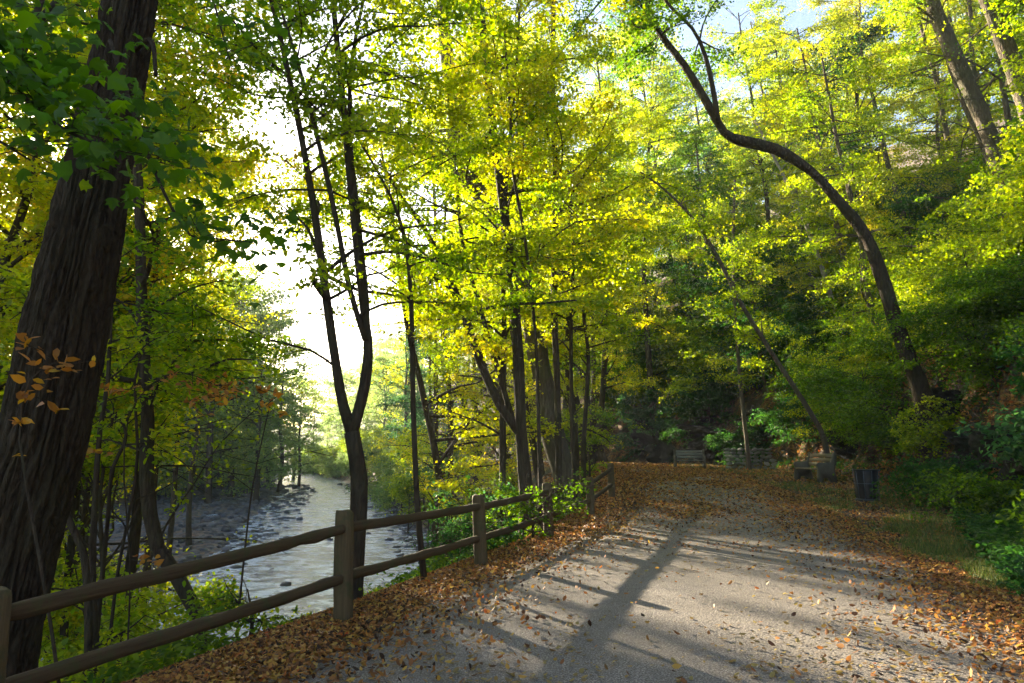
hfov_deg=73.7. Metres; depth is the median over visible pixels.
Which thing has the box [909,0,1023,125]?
deciduous tree
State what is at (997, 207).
shrub
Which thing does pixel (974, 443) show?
rock
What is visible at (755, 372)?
shrub
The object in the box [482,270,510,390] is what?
deciduous tree
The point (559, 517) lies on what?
shrub
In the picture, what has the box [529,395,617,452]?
shrub
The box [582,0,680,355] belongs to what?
deciduous tree
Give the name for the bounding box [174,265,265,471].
deciduous tree
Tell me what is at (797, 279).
shrub
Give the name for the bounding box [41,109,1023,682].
ground
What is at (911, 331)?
shrub
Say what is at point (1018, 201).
shrub
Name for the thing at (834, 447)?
rock
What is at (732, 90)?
deciduous tree
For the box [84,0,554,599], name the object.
deciduous tree
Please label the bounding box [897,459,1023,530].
shrub
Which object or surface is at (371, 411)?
deciduous tree
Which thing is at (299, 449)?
deciduous tree
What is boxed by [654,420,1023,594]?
grass
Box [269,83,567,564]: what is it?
deciduous tree
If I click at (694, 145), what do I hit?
deciduous tree
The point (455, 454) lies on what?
shrub
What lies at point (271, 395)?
deciduous tree
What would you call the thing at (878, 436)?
shrub
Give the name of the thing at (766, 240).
shrub
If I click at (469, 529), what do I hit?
shrub
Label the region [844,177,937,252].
shrub
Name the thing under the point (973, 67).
deciduous tree
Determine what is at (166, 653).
undergrowth
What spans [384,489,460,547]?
shrub
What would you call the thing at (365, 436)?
shrub
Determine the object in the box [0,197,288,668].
deciduous tree
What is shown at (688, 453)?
bench
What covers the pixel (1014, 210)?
shrub
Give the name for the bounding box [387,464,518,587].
shrub
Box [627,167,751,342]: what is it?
deciduous tree
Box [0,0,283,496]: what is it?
deciduous tree
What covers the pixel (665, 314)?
shrub
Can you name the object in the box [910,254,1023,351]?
shrub
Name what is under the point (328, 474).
shrub
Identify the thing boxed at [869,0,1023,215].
deciduous tree
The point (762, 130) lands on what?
sapling
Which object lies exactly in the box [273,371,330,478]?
deciduous tree
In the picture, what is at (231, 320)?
deciduous tree
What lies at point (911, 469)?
shrub
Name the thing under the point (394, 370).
deciduous tree
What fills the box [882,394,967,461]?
shrub
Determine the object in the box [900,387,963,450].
rock
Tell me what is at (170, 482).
shrub
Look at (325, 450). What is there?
shrub
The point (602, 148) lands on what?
deciduous tree
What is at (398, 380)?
deciduous tree
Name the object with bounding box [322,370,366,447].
deciduous tree
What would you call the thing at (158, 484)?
shrub
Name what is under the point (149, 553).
deciduous tree
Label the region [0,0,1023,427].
sky
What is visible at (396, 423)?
shrub
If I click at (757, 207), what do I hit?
deciduous tree
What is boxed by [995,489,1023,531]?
shrub
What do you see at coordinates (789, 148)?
deciduous tree
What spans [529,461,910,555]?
fallen leaves
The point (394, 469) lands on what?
shrub
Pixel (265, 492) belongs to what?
river stones
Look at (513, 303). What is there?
deciduous tree
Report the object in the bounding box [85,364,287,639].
sapling
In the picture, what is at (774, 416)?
shrub
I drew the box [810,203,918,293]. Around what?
shrub
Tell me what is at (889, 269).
shrub
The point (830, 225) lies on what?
shrub
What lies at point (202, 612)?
shrub
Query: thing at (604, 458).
deciduous tree
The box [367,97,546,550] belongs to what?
deciduous tree
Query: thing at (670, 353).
shrub
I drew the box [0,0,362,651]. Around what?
deciduous tree
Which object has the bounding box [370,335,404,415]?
deciduous tree
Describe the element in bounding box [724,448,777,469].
stone wall
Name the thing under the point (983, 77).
deciduous tree
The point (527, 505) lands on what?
shrub
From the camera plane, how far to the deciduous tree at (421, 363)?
123.30 m
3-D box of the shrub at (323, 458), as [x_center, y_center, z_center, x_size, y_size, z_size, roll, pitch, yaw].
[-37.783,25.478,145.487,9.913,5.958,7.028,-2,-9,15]
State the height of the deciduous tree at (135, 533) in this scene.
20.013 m
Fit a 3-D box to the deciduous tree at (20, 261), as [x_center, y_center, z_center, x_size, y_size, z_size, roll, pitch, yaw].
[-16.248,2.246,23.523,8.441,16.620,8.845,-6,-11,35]
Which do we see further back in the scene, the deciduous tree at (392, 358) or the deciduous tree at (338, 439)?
the deciduous tree at (338, 439)
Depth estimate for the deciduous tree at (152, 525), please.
8.86 m
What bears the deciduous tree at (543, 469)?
on the ground at (611, 457)
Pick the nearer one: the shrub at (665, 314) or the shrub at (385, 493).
the shrub at (665, 314)
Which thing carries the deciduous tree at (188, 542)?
on the ground at (611, 457)
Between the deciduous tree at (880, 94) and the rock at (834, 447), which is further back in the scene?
the deciduous tree at (880, 94)
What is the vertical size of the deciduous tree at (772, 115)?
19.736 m
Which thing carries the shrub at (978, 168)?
on the ground at (611, 457)
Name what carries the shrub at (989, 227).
on the ground at (611, 457)
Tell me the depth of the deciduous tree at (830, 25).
37.34 m
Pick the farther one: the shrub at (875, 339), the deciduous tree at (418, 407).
the deciduous tree at (418, 407)
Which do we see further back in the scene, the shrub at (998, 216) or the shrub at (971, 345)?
the shrub at (998, 216)
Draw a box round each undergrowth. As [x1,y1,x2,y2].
[65,467,601,682]
[614,303,1023,595]
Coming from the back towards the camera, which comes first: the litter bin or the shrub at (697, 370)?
the shrub at (697, 370)
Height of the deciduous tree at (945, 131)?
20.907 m
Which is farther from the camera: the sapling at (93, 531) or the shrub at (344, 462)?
the shrub at (344, 462)
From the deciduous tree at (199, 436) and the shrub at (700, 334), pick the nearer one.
the shrub at (700, 334)
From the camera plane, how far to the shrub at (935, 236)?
29.41 m
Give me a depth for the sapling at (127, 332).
7.91 m
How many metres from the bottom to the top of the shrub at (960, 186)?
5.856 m
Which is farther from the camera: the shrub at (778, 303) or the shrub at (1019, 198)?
the shrub at (778, 303)
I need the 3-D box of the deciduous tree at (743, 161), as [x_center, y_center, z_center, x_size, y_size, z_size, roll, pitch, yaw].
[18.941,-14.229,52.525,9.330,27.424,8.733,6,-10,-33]
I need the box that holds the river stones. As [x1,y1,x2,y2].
[58,480,426,597]
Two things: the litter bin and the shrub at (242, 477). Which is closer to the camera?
the litter bin
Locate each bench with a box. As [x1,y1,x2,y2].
[673,449,706,467]
[793,452,836,482]
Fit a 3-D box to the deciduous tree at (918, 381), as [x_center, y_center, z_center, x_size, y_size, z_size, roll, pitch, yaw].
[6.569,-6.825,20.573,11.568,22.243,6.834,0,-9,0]
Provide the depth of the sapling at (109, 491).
7.65 m
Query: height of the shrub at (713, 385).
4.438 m
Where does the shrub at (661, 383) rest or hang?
on the ground at (611, 457)
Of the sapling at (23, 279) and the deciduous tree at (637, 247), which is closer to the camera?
the sapling at (23, 279)
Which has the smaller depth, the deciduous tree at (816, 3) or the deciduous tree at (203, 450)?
the deciduous tree at (816, 3)
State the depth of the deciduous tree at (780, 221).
50.44 m
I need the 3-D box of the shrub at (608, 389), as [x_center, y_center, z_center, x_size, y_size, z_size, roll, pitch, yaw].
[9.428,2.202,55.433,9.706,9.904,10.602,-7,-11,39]
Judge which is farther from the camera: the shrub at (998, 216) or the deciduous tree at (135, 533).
the shrub at (998, 216)
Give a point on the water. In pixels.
(299, 566)
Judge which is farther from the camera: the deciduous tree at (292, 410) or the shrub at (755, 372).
the deciduous tree at (292, 410)
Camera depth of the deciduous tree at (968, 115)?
27.38 m
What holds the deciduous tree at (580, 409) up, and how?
on the ground at (611, 457)
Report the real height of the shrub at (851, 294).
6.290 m
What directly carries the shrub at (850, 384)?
on the ground at (611, 457)
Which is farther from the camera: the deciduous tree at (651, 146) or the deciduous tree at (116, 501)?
the deciduous tree at (116, 501)
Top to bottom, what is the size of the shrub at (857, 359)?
5.054 m
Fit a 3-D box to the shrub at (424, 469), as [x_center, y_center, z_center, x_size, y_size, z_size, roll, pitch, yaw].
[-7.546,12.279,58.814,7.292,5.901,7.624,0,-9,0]
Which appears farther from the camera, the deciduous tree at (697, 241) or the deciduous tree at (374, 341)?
the deciduous tree at (374, 341)
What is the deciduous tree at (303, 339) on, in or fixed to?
on the ground at (611, 457)
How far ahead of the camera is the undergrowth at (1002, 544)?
11.44 m
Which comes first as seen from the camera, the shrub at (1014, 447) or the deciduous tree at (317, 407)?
the shrub at (1014, 447)
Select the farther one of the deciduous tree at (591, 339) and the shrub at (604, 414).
the deciduous tree at (591, 339)
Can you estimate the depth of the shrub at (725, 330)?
45.50 m
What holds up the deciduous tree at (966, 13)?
on the ground at (611, 457)
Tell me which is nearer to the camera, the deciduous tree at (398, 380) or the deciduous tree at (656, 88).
the deciduous tree at (656, 88)
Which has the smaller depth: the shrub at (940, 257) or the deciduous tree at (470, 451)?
the shrub at (940, 257)
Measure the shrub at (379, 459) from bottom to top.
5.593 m
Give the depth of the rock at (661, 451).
47.20 m
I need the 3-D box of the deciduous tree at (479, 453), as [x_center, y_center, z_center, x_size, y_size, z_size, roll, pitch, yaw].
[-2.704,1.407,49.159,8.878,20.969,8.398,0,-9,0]
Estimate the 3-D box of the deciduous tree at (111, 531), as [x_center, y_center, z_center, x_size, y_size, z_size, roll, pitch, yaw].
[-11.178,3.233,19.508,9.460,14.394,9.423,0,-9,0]
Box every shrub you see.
[38,631,187,682]
[118,464,172,499]
[158,468,198,497]
[163,445,212,489]
[174,577,311,653]
[197,450,261,488]
[289,575,415,619]
[309,444,340,471]
[310,447,337,474]
[314,439,344,474]
[317,453,344,478]
[331,446,349,476]
[331,452,347,472]
[333,438,362,452]
[342,420,389,447]
[345,459,400,501]
[348,443,389,471]
[359,426,381,467]
[363,451,372,463]
[364,449,404,477]
[367,455,404,478]
[368,462,412,511]
[369,414,410,438]
[369,443,395,466]
[373,422,399,458]
[375,473,392,498]
[377,427,397,452]
[380,453,410,480]
[381,421,441,466]
[382,470,486,558]
[383,468,433,514]
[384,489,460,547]
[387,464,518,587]
[388,428,447,482]
[390,452,447,511]
[396,528,456,582]
[403,477,431,533]
[405,458,431,490]
[410,528,471,577]
[420,471,533,566]
[427,439,486,474]
[465,452,587,556]
[470,469,603,540]
[485,493,571,526]
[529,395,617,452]
[560,321,680,410]
[561,406,621,463]
[563,410,646,476]
[579,349,676,430]
[604,385,679,461]
[618,282,712,364]
[634,316,706,385]
[654,322,762,420]
[654,383,744,447]
[657,363,741,419]
[666,276,724,322]
[668,285,764,350]
[669,292,774,366]
[679,236,821,303]
[680,322,758,384]
[695,286,813,370]
[703,420,775,465]
[715,294,814,375]
[715,306,816,385]
[726,221,829,283]
[736,263,833,323]
[738,235,832,295]
[740,198,852,284]
[744,314,853,399]
[746,389,829,447]
[751,271,819,324]
[758,297,862,389]
[769,334,891,437]
[775,346,844,419]
[775,348,942,446]
[781,154,883,244]
[789,277,862,339]
[795,194,889,253]
[806,385,915,476]
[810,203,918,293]
[810,312,918,389]
[815,254,900,336]
[819,234,924,319]
[823,289,879,336]
[825,235,918,356]
[833,240,916,288]
[842,159,962,250]
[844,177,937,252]
[848,232,957,300]
[849,265,968,375]
[855,234,1023,354]
[860,244,1023,369]
[864,238,1022,356]
[870,284,1023,392]
[870,446,1000,508]
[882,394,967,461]
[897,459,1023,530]
[898,159,966,220]
[901,210,998,257]
[907,213,1020,303]
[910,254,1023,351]
[913,181,1023,340]
[919,117,1005,207]
[922,223,1023,324]
[928,150,984,228]
[942,154,1000,252]
[947,190,999,251]
[952,139,1023,281]
[954,401,1023,505]
[960,168,1023,267]
[984,199,1023,216]
[987,301,1023,357]
[988,323,1023,400]
[991,151,1023,208]
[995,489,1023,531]
[1005,178,1023,259]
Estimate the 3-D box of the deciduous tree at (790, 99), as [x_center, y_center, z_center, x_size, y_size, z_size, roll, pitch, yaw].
[14.564,-5.884,30.773,9.540,15.519,10.310,0,-9,0]
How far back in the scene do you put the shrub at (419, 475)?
62.44 m
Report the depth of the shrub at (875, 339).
26.78 m
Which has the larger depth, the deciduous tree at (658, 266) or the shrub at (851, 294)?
the deciduous tree at (658, 266)
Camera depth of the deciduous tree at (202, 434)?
102.22 m
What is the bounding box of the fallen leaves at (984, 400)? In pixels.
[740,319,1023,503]
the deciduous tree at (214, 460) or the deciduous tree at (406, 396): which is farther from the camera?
the deciduous tree at (214, 460)
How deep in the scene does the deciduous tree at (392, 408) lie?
130.50 m
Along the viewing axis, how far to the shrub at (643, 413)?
48.26 m
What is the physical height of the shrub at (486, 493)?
3.411 m
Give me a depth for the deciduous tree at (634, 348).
51.05 m
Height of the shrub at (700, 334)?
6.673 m
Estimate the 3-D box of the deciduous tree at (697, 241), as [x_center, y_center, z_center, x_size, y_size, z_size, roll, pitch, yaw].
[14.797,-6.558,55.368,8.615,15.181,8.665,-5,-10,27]
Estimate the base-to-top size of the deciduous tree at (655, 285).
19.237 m
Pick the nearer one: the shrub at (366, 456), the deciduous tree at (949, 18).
the deciduous tree at (949, 18)
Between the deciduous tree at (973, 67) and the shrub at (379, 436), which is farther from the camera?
the shrub at (379, 436)
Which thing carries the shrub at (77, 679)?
on the ground at (611, 457)
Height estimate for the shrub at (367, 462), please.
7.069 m
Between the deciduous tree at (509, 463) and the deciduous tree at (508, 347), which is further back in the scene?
the deciduous tree at (508, 347)
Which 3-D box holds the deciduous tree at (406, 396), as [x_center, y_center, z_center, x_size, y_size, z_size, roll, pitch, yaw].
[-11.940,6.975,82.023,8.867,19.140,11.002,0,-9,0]
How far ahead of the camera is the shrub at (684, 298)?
53.72 m
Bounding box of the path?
[261,459,1023,682]
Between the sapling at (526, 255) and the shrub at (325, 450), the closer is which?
the sapling at (526, 255)
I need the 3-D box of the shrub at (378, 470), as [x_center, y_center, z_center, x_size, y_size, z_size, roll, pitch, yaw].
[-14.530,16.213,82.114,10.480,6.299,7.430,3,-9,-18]
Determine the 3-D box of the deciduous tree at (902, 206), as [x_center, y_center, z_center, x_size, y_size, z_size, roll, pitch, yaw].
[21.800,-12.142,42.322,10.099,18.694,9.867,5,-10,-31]
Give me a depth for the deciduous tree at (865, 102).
58.56 m
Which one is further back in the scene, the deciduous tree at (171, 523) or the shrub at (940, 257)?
the deciduous tree at (171, 523)
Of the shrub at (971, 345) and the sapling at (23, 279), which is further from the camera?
the shrub at (971, 345)
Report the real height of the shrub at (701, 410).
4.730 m
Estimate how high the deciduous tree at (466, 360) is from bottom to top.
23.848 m
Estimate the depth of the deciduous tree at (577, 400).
32.79 m
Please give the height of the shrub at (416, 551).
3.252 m
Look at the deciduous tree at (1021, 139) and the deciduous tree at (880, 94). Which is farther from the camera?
the deciduous tree at (880, 94)
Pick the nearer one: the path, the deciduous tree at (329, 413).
the path
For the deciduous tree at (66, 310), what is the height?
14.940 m
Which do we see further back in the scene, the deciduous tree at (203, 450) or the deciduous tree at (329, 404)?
the deciduous tree at (329, 404)
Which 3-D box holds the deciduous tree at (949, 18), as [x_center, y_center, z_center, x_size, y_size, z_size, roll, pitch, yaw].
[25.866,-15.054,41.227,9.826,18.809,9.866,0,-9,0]
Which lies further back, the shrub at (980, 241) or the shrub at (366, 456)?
the shrub at (366, 456)
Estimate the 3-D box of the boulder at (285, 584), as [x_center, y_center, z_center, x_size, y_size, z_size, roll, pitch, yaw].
[-11.006,11.858,33.254,0.650,0.323,0.789,0,-9,0]
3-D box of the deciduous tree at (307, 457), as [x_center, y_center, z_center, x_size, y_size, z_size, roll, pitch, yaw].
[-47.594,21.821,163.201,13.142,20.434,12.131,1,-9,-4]
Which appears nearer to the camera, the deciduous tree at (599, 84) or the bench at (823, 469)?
the bench at (823, 469)
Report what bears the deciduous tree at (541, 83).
on the ground at (611, 457)
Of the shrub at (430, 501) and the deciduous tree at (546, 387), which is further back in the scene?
the shrub at (430, 501)
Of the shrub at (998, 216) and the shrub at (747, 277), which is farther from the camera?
the shrub at (747, 277)
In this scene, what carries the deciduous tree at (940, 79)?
on the ground at (611, 457)
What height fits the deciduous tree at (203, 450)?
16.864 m
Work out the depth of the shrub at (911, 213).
46.17 m
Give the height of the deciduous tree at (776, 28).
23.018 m
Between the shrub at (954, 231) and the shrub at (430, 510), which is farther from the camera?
the shrub at (430, 510)
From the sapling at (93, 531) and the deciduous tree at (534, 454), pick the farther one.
the deciduous tree at (534, 454)
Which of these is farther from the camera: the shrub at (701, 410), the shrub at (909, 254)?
the shrub at (701, 410)
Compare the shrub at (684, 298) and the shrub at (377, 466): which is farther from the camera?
the shrub at (377, 466)
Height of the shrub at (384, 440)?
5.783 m
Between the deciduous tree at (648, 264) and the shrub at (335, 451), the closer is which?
the deciduous tree at (648, 264)
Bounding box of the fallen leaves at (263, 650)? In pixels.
[119,462,799,682]
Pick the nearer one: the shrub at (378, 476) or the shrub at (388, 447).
the shrub at (378, 476)
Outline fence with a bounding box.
[0,463,614,682]
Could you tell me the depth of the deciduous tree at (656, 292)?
56.01 m
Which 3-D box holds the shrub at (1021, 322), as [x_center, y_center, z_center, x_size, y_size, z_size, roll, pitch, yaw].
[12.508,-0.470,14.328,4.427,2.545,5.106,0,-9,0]
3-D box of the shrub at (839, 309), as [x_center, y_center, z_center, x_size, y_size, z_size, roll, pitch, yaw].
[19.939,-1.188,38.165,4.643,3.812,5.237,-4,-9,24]
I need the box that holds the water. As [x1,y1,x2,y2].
[40,470,430,662]
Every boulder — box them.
[234,542,250,545]
[280,582,291,585]
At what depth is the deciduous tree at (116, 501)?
75.11 m
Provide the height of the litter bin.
0.804 m
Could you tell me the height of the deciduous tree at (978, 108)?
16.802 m
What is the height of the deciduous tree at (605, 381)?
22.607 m
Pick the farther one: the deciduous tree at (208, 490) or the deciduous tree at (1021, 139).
the deciduous tree at (208, 490)
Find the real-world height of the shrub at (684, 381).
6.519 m
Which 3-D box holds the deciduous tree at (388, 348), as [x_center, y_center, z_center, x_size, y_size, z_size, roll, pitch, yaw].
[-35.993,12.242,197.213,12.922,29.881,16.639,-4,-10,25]
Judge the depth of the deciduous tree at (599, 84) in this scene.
50.53 m
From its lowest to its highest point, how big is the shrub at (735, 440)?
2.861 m
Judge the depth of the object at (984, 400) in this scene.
21.95 m
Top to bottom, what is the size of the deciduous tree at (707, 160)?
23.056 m
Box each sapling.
[0,265,118,673]
[10,333,95,682]
[51,384,234,634]
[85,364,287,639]
[87,312,199,639]
[89,217,213,677]
[145,353,361,636]
[339,109,472,577]
[457,40,570,529]
[521,170,626,509]
[612,166,829,479]
[678,168,798,469]
[719,105,847,336]
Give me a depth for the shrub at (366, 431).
116.68 m
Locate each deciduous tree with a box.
[0,0,276,654]
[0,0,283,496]
[0,0,311,677]
[0,0,352,661]
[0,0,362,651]
[0,37,287,585]
[0,125,299,635]
[0,171,130,585]
[0,189,284,653]
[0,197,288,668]
[0,260,303,681]
[31,70,276,602]
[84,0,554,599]
[102,414,175,503]
[116,255,304,503]
[120,416,200,499]
[131,103,289,553]
[160,408,205,490]
[165,150,281,545]
[165,274,271,496]
[168,405,217,491]
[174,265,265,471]
[182,341,229,476]
[187,267,322,496]
[192,256,300,489]
[194,286,317,500]
[199,267,304,485]
[235,338,333,491]
[250,299,334,481]
[258,0,648,537]
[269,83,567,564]
[270,372,333,485]
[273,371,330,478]
[287,392,338,472]
[310,376,353,445]
[312,367,364,445]
[322,370,354,446]
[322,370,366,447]
[324,0,605,518]
[325,0,667,544]
[330,366,387,437]
[340,359,394,431]
[347,338,408,465]
[350,338,393,426]
[353,350,416,429]
[357,271,456,454]
[361,331,403,408]
[363,212,536,547]
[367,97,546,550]
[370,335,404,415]
[372,333,398,427]
[375,291,473,480]
[375,329,439,452]
[375,350,406,419]
[382,75,483,494]
[382,346,425,413]
[392,313,431,395]
[392,332,452,413]
[409,95,629,493]
[411,1,625,488]
[417,270,527,483]
[422,36,635,475]
[441,196,600,475]
[444,0,656,515]
[451,203,609,515]
[452,328,481,371]
[460,112,730,496]
[461,205,551,459]
[468,31,665,479]
[472,12,607,461]
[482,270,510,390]
[539,0,942,464]
[541,270,642,383]
[543,75,687,464]
[548,31,657,443]
[552,182,656,460]
[560,113,666,459]
[562,150,674,359]
[565,175,663,401]
[573,301,697,408]
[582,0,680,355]
[590,10,700,338]
[601,31,713,422]
[612,157,661,285]
[618,208,663,332]
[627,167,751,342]
[633,109,719,279]
[634,90,776,393]
[634,165,684,312]
[640,61,766,263]
[642,115,732,283]
[647,176,741,322]
[666,238,842,397]
[689,121,807,285]
[695,85,775,233]
[698,0,821,292]
[710,121,792,244]
[714,0,811,233]
[719,27,883,313]
[722,23,968,336]
[731,5,938,322]
[749,45,855,204]
[758,77,822,217]
[762,99,885,289]
[783,2,965,252]
[789,10,919,172]
[796,0,917,269]
[815,29,916,189]
[828,34,910,172]
[839,0,1023,220]
[844,0,1019,224]
[847,0,979,213]
[852,0,1003,182]
[867,0,993,168]
[867,11,1000,216]
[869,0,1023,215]
[877,0,1002,159]
[882,0,1023,196]
[894,0,981,156]
[906,0,1023,231]
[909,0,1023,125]
[927,0,1023,171]
[929,0,1003,127]
[987,110,1023,167]
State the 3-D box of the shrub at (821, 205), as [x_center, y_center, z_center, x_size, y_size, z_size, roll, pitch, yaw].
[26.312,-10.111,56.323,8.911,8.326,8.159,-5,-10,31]
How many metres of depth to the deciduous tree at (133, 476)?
81.07 m
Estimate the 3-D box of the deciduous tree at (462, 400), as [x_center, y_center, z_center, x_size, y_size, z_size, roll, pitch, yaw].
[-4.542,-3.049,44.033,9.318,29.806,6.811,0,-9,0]
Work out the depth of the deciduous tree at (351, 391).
155.75 m
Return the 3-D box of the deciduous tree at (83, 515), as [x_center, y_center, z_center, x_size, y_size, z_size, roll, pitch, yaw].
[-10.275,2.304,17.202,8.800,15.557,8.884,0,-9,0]
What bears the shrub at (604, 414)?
on the ground at (611, 457)
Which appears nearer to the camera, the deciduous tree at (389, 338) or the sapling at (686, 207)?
the sapling at (686, 207)
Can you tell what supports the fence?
on the ground at (611, 457)
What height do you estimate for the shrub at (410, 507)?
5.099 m
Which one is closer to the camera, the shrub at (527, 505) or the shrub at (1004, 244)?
the shrub at (527, 505)
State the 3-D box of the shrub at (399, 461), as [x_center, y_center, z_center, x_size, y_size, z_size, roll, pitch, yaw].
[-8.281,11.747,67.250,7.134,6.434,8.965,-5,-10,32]
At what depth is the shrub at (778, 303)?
42.57 m
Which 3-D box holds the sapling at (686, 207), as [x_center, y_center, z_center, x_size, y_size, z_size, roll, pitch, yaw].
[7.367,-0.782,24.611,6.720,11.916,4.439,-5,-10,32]
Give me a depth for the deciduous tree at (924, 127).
69.55 m
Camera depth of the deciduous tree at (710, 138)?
66.29 m
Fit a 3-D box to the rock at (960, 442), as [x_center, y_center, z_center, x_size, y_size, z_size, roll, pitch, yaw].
[11.889,2.618,16.590,2.051,1.871,3.257,5,-10,-28]
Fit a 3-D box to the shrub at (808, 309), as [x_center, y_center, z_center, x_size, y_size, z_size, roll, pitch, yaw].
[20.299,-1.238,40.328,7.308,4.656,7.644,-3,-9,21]
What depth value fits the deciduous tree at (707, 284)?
40.56 m
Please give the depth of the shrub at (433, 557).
26.50 m
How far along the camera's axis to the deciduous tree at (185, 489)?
96.36 m
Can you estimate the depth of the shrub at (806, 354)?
31.69 m
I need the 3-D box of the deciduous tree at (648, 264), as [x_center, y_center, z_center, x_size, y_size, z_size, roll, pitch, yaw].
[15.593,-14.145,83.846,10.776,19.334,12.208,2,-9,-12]
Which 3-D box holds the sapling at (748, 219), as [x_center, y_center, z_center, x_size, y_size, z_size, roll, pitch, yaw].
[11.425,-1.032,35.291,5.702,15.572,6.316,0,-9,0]
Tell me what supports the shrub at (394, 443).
on the ground at (611, 457)
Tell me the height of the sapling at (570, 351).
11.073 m
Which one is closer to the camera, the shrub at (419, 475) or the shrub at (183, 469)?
the shrub at (419, 475)
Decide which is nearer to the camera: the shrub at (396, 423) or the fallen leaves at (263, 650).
the fallen leaves at (263, 650)
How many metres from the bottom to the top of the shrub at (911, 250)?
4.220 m
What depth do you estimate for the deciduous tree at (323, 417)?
197.52 m
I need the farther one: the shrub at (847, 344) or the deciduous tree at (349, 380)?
the deciduous tree at (349, 380)
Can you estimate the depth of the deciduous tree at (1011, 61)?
20.71 m
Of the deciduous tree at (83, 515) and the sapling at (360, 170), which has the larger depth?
the deciduous tree at (83, 515)
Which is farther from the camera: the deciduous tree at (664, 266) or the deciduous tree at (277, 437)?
the deciduous tree at (277, 437)
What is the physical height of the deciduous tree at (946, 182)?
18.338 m
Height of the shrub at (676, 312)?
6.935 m
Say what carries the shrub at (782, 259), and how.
on the ground at (611, 457)
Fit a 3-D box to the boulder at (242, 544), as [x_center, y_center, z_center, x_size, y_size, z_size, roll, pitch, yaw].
[-18.388,13.877,46.514,0.758,0.477,1.106,-5,-10,30]
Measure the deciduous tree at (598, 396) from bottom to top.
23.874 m
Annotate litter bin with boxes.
[851,469,880,501]
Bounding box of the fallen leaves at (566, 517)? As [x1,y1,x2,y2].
[130,468,607,679]
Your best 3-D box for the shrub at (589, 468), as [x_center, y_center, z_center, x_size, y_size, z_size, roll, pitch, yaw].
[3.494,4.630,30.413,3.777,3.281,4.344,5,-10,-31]
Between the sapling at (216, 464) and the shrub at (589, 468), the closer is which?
the sapling at (216, 464)
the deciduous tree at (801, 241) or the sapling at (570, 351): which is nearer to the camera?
the sapling at (570, 351)
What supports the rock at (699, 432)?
on the ground at (611, 457)
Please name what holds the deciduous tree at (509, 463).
on the ground at (611, 457)
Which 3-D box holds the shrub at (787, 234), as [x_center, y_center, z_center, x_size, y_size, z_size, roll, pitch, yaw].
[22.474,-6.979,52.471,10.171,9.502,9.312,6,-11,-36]
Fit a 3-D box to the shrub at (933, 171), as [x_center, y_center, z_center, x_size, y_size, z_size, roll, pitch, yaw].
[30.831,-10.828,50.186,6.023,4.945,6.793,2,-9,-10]
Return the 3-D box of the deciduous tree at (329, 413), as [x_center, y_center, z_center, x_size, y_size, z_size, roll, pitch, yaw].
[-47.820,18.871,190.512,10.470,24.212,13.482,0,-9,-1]
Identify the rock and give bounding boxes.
[630,418,674,463]
[676,414,729,463]
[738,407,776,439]
[825,423,863,467]
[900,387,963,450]
[936,431,979,473]
[968,425,1016,471]
[989,440,1023,486]
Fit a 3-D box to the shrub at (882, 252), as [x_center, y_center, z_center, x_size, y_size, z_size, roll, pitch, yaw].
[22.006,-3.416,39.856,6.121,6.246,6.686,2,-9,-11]
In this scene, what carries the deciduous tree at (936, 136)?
on the ground at (611, 457)
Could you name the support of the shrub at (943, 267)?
on the ground at (611, 457)
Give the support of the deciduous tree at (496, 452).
on the ground at (611, 457)
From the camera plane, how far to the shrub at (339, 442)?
128.41 m
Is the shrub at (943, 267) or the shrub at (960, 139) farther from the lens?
the shrub at (960, 139)
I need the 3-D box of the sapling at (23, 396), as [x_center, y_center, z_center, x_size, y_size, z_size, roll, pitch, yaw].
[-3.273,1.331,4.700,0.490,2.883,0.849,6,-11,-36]
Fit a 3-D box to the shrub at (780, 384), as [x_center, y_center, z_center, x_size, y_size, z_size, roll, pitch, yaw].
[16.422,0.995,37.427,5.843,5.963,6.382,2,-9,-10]
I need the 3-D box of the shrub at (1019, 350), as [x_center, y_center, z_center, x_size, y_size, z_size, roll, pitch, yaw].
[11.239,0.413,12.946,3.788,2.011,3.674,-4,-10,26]
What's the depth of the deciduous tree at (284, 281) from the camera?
107.37 m
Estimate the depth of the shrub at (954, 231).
22.86 m
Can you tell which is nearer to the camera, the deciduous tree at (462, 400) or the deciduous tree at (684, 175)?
the deciduous tree at (462, 400)
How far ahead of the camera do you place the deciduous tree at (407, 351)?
135.38 m
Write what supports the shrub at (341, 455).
on the ground at (611, 457)
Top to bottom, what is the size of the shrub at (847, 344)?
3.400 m
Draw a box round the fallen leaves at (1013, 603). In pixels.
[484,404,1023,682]
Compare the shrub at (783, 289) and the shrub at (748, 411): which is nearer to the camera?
the shrub at (748, 411)
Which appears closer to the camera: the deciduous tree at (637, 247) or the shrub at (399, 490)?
the deciduous tree at (637, 247)
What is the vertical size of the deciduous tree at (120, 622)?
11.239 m
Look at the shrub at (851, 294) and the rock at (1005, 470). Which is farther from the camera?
the shrub at (851, 294)
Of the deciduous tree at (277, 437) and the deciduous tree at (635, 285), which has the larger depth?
the deciduous tree at (277, 437)
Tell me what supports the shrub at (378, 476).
on the ground at (611, 457)
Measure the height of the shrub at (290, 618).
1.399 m
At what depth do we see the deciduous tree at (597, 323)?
56.19 m
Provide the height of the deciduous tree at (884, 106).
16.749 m

